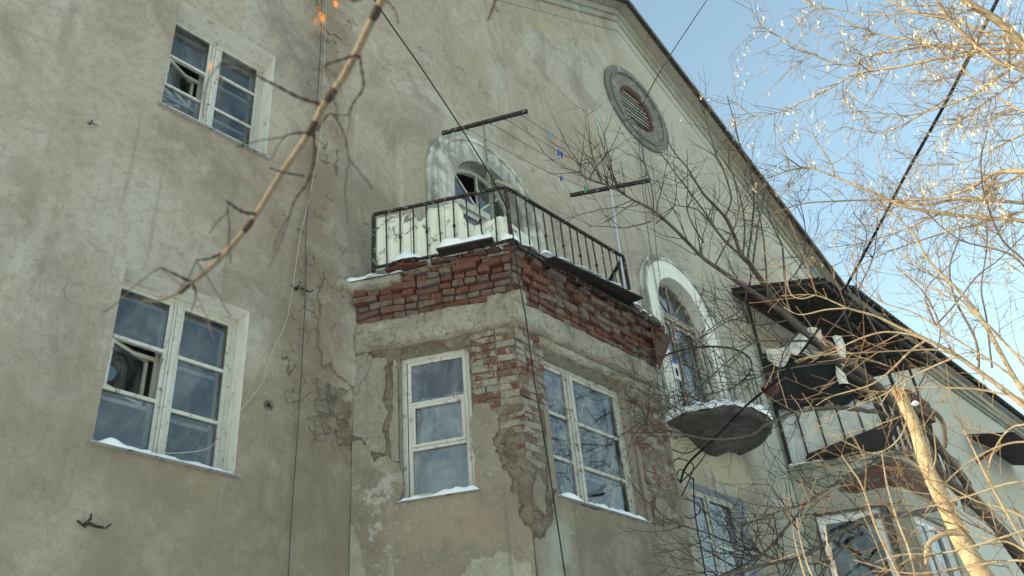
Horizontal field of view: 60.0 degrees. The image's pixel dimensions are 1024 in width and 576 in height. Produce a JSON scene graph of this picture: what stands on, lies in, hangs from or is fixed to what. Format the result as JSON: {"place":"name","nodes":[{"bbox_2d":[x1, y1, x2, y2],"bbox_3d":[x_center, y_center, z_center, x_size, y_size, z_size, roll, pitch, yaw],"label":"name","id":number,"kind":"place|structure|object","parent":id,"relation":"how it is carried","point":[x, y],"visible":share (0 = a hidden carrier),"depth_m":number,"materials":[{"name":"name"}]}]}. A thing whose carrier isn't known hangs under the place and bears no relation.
{"place":"outdoors","nodes":[
{"label":"outdoors","id":0,"kind":"place"},
{"bbox_2d":[630,0,1023,414],"label":"sky","id":1,"kind":"structure","parent":0,"point":[718,29],"materials":[{"name":"blue"}]},
{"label":"ground","id":2,"kind":"structure","parent":0,"visible":0},
{"bbox_2d":[101,0,497,353],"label":"overhanging tree","id":3,"kind":"object","parent":2,"relation":"on","point":[314,125],"visible":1,"depth_m":1.44,"materials":[{"name":"beige plant"}]},
{"bbox_2d":[0,0,1023,575],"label":"apartment building","id":4,"kind":"structure","parent":2,"relation":"on","point":[418,434],"depth_m":8.89,"materials":[{"name":"paint"}]},
{"bbox_2d":[77,513,111,528],"bbox_3d":[-2.989,1.670,6.352,0.229,0.108,0.078,5,-35,-15],"label":"wall hook","id":5,"kind":"object","parent":4,"relation":"attached to","point":[86,523],"depth_m":6.32,"materials":[{"name":"metal"}]},
{"bbox_2d":[107,365,115,380],"bbox_3d":[-3.338,0.699,7.300,0.150,0.150,0.012,15,-39,-28],"label":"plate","id":6,"kind":"object","parent":4,"relation":"attached to","point":[112,373],"visible":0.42,"depth_m":7.31,"materials":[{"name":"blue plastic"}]},
{"bbox_2d":[88,266,249,478],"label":"window","id":7,"kind":"structure","parent":4,"relation":"in","point":[153,385],"depth_m":8.03,"materials":[{"name":"white paint"}]},
{"bbox_2d":[165,418,208,461],"bbox_3d":[-2.878,1.369,7.680,0.543,0.620,0.179,21,-42,-34],"label":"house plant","id":8,"kind":"object","parent":4,"relation":"on","point":[185,436],"visible":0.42,"depth_m":7.75,"materials":[{"name":"green plant"}]},
{"bbox_2d":[158,1,274,159],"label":"window","id":9,"kind":"structure","parent":4,"relation":"in","point":[241,116],"depth_m":9.88,"materials":[{"name":"white paint"}]},
{"bbox_2d":[151,16,325,453],"bbox_3d":[-2.589,-1.285,9.193,0.008,6.768,1.423,-31,-41,33],"label":"wire","id":10,"kind":"object","parent":4,"relation":"attached to","point":[292,287],"visible":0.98,"depth_m":8.60,"materials":[{"name":"beige"}]},
{"bbox_2d":[291,281,313,292],"bbox_3d":[-2.088,-0.011,8.840,0.229,0.108,0.078,5,-35,-15],"label":"wall hook","id":11,"kind":"object","parent":4,"relation":"attached to","point":[297,287],"depth_m":8.80,"materials":[{"name":"metal"}]},
{"bbox_2d":[288,0,321,575],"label":"wire","id":12,"kind":"object","parent":4,"relation":"attached to","point":[303,332],"visible":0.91,"depth_m":8.47,"materials":[{"name":"grey"}]},
{"bbox_2d":[396,344,479,503],"bbox_3d":[-0.688,1.337,8.541,0.775,1.534,0.431,-11,-34,8],"label":"window","id":13,"kind":"structure","parent":4,"relation":"in","point":[436,439],"depth_m":8.57,"materials":[{"name":"white paint"}]},
{"bbox_2d":[374,0,505,204],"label":"cable","id":14,"kind":"object","parent":4,"relation":"attached to","point":[444,102],"visible":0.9,"depth_m":8.50,"materials":[{"name":"black plastic"}]},
{"bbox_2d":[436,237,493,256],"bbox_3d":[-0.464,-0.404,9.151,0.592,0.065,0.264,-11,-34,8],"label":"roofing sheet","id":15,"kind":"object","parent":4,"relation":"on","point":[465,245],"visible":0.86,"depth_m":9.07,"materials":[{"name":"metal"}]},
{"bbox_2d":[347,233,651,315],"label":"snow","id":16,"kind":"structure","parent":4,"relation":"on","point":[453,241],"depth_m":9.27,"materials":[{"name":"white snow"}]},
{"bbox_2d":[371,179,634,308],"bbox_3d":[0.210,-0.117,10.313,1.461,0.802,3.702,-31,-41,33],"label":"balcony railing","id":17,"kind":"object","parent":4,"relation":"on","point":[393,236],"visible":0.78,"depth_m":9.45,"materials":[{"name":"metal"}]},
{"bbox_2d":[505,205,565,575],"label":"cable","id":18,"kind":"object","parent":4,"relation":"attached to","point":[537,398],"visible":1,"depth_m":8.13,"materials":[{"name":"black plastic"}]},
{"bbox_2d":[442,109,649,288],"bbox_3d":[0.564,-0.856,10.257,2.714,1.833,0.865,21,-42,-35],"label":"clothes dryer","id":19,"kind":"object","parent":4,"relation":"on","point":[506,117],"visible":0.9,"depth_m":10.21,"materials":[{"name":"brown metal"}]},
{"bbox_2d":[516,244,661,327],"bbox_3d":[0.906,0.013,9.811,2.362,0.145,0.045,25,-44,-38],"label":"angle iron","id":20,"kind":"object","parent":4,"relation":"attached to","point":[521,248],"visible":0.93,"depth_m":9.73,"materials":[{"name":"brown metal"}]},
{"bbox_2d":[542,256,643,303],"bbox_3d":[0.866,-0.056,9.799,1.498,0.132,0.385,23,-43,-36],"label":"roofing sheet","id":21,"kind":"object","parent":4,"relation":"on","point":[622,294],"visible":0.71,"depth_m":9.76,"materials":[{"name":"metal"}]},
{"bbox_2d":[542,354,651,523],"bbox_3d":[0.693,1.592,9.035,0.478,1.524,1.400,-31,-41,33],"label":"window","id":22,"kind":"structure","parent":4,"relation":"in","point":[564,424],"depth_m":9.15,"materials":[{"name":"white paint"}]},
{"bbox_2d":[638,130,664,331],"bbox_3d":[2.425,-1.145,15.498,0.011,5.006,0.585,-31,-41,33],"label":"wire","id":23,"kind":"object","parent":4,"relation":"hanging from","point":[647,230],"visible":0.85,"depth_m":15.17,"materials":[{"name":"grey metal"}]},
{"bbox_2d":[642,141,662,297],"bbox_3d":[2.465,-1.361,15.684,0.011,3.885,0.479,-31,-41,33],"label":"wire","id":24,"kind":"object","parent":4,"relation":"hanging from","point":[654,226],"visible":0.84,"depth_m":15.42,"materials":[{"name":"grey metal"}]},
{"bbox_2d":[649,323,671,368],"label":"brick wall","id":25,"kind":"structure","parent":4,"relation":"attached to","point":[660,352],"depth_m":10.56,"materials":[{"name":"brown brick"}]},
{"bbox_2d":[638,0,706,113],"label":"wire","id":26,"kind":"object","parent":4,"relation":"attached to","point":[671,53],"visible":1,"depth_m":16.75,"materials":[{"name":"grey"}]},
{"bbox_2d":[672,359,680,381],"bbox_3d":[2.556,1.284,13.934,0.064,0.360,0.174,-31,-41,33],"label":"juice carton","id":27,"kind":"object","parent":4,"relation":"hanging from","point":[677,373],"visible":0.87,"depth_m":13.90,"materials":[{"name":"grey cardboard"}]},
{"bbox_2d":[605,482,758,575],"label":"window","id":28,"kind":"structure","parent":4,"relation":"in","point":[709,562],"depth_m":13.22,"materials":[{"name":"white paint"}]},
{"bbox_2d":[674,458,693,495],"bbox_3d":[2.370,2.606,12.119,0.069,0.613,0.559,-31,-41,33],"label":"cable","id":29,"kind":"object","parent":4,"relation":"attached to","point":[690,475],"visible":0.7,"depth_m":12.17,"materials":[{"name":"black plastic"}]},
{"bbox_2d":[672,437,709,481],"bbox_3d":[2.504,2.376,12.477,1.232,0.910,0.050,25,-44,-38],"label":"cable","id":30,"kind":"object","parent":4,"relation":"attached to","point":[690,451],"visible":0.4,"depth_m":12.50,"materials":[{"name":"black plastic"}]},
{"bbox_2d":[684,498,700,518],"bbox_3d":[2.399,2.971,11.883,0.058,0.315,0.524,-29,-40,31],"label":"cable","id":31,"kind":"object","parent":4,"relation":"attached to","point":[696,514],"visible":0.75,"depth_m":11.93,"materials":[{"name":"black plastic"}]},
{"bbox_2d":[693,477,705,575],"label":"cable","id":32,"kind":"object","parent":4,"relation":"hanging from","point":[697,524],"visible":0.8,"depth_m":11.81,"materials":[{"name":"black plastic"}]},
{"bbox_2d":[665,345,762,408],"bbox_3d":[3.298,1.607,13.729,0.927,1.016,1.890,-31,-41,33],"label":"balcony railing","id":33,"kind":"object","parent":4,"relation":"on","point":[753,372],"visible":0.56,"depth_m":13.46,"materials":[{"name":"metal"}]},
{"bbox_2d":[756,372,783,397],"bbox_3d":[4.028,1.531,13.793,0.454,0.332,0.478,-17,-35,16],"label":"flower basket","id":34,"kind":"object","parent":33,"relation":"hanging from","point":[768,393],"visible":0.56,"depth_m":13.70,"materials":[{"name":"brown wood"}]},
{"bbox_2d":[681,399,755,482],"bbox_3d":[3.213,2.239,13.491,2.867,2.132,0.027,25,-44,-38],"label":"cable","id":35,"kind":"object","parent":4,"relation":"attached to","point":[700,460],"visible":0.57,"depth_m":12.62,"materials":[{"name":"black plastic"}]},
{"bbox_2d":[665,399,774,434],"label":"snow","id":36,"kind":"structure","parent":4,"relation":"on","point":[724,402],"depth_m":12.87,"materials":[{"name":"white snow"}]},
{"bbox_2d":[732,277,938,464],"bbox_3d":[6.952,2.156,17.451,1.570,3.527,6.010,-31,-41,33],"label":"balcony canopy","id":37,"kind":"object","parent":4,"relation":"on","point":[832,292],"visible":0.63,"depth_m":17.72,"materials":[{"name":"metal"}]},
{"bbox_2d":[760,344,869,414],"bbox_3d":[5.407,1.607,15.944,1.600,1.333,0.132,-12,-34,9],"label":"tarpaulin","id":38,"kind":"object","parent":37,"relation":"hanging from","point":[805,377],"visible":0.61,"depth_m":15.89,"materials":[{"name":"black fabric"}]},
{"bbox_2d":[765,327,824,366],"bbox_3d":[5.189,1.100,16.244,1.050,0.681,0.100,-12,-34,10],"label":"laundry","id":39,"kind":"object","parent":38,"relation":"hanging from","point":[792,349],"visible":0.45,"depth_m":16.27,"materials":[{"name":"grey fabric"}]},
{"bbox_2d":[832,335,848,384],"bbox_3d":[5.884,1.278,15.889,0.312,0.950,0.058,-12,-34,10],"label":"laundry","id":40,"kind":"object","parent":38,"relation":"hanging from","point":[839,343],"visible":0.59,"depth_m":15.93,"materials":[{"name":"grey fabric"}]},
{"bbox_2d":[770,277,937,361],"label":"snow","id":41,"kind":"structure","parent":37,"relation":"on","point":[861,305],"depth_m":17.36,"materials":[{"name":"white snow"}]},
{"bbox_2d":[680,0,998,483],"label":"cable","id":42,"kind":"object","parent":4,"relation":"attached to","point":[993,7],"visible":0.82,"depth_m":9.23,"materials":[{"name":"black plastic"}]},
{"bbox_2d":[805,420,898,461],"bbox_3d":[5.790,2.608,15.117,1.689,0.397,0.246,-13,-34,12],"label":"metal apron","id":43,"kind":"object","parent":4,"relation":"attached to","point":[878,440],"visible":0.79,"depth_m":15.02,"materials":[{"name":"metal"}]},
{"bbox_2d":[789,451,915,466],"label":"snow","id":44,"kind":"structure","parent":4,"relation":"on","point":[813,461],"depth_m":15.21,"materials":[{"name":"white snow"}]},
{"bbox_2d":[816,508,900,575],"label":"window","id":45,"kind":"structure","parent":4,"relation":"in","point":[840,517],"depth_m":14.68,"materials":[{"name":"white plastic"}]},
{"bbox_2d":[778,389,950,476],"bbox_3d":[6.774,3.032,16.522,1.511,1.160,4.343,-31,-41,33],"label":"balcony railing","id":46,"kind":"object","parent":4,"relation":"on","point":[855,420],"visible":0.36,"depth_m":15.50,"materials":[{"name":"metal"}]},
{"bbox_2d":[905,389,935,424],"bbox_3d":[7.533,2.228,16.521,0.220,0.390,1.000,-31,-41,33],"label":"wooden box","id":47,"kind":"object","parent":46,"relation":"attached to","point":[925,417],"visible":0.3,"depth_m":16.48,"materials":[{"name":"brown wood"}]},
{"bbox_2d":[914,516,960,575],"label":"window","id":48,"kind":"structure","parent":4,"relation":"in","point":[926,525],"depth_m":15.14,"materials":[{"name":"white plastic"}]},
{"bbox_2d":[946,456,982,520],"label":"window","id":49,"kind":"structure","parent":4,"relation":"in","point":[951,472],"depth_m":22.91,"materials":[{"name":"white paint"}]},
{"bbox_2d":[967,432,1023,464],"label":"wooden awning","id":50,"kind":"object","parent":4,"relation":"attached to","point":[1012,454],"visible":0.8,"depth_m":24.93,"materials":[{"name":"black wood"}]},
{"bbox_2d":[515,69,1023,575],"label":"bare tree","id":51,"kind":"object","parent":2,"relation":"on","point":[823,347],"visible":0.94,"depth_m":10.33,"materials":[{"name":"brown plant"}]},
{"bbox_2d":[680,0,1023,431],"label":"seeding maple","id":52,"kind":"object","parent":2,"relation":"on","point":[1010,32],"visible":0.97,"depth_m":5.89,"materials":[{"name":"beige plant"}]},
{"bbox_2d":[723,129,1023,575],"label":"bare tree","id":53,"kind":"object","parent":2,"relation":"on","point":[965,545],"visible":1,"depth_m":3.75,"materials":[{"name":"beige plant"}]}
]}

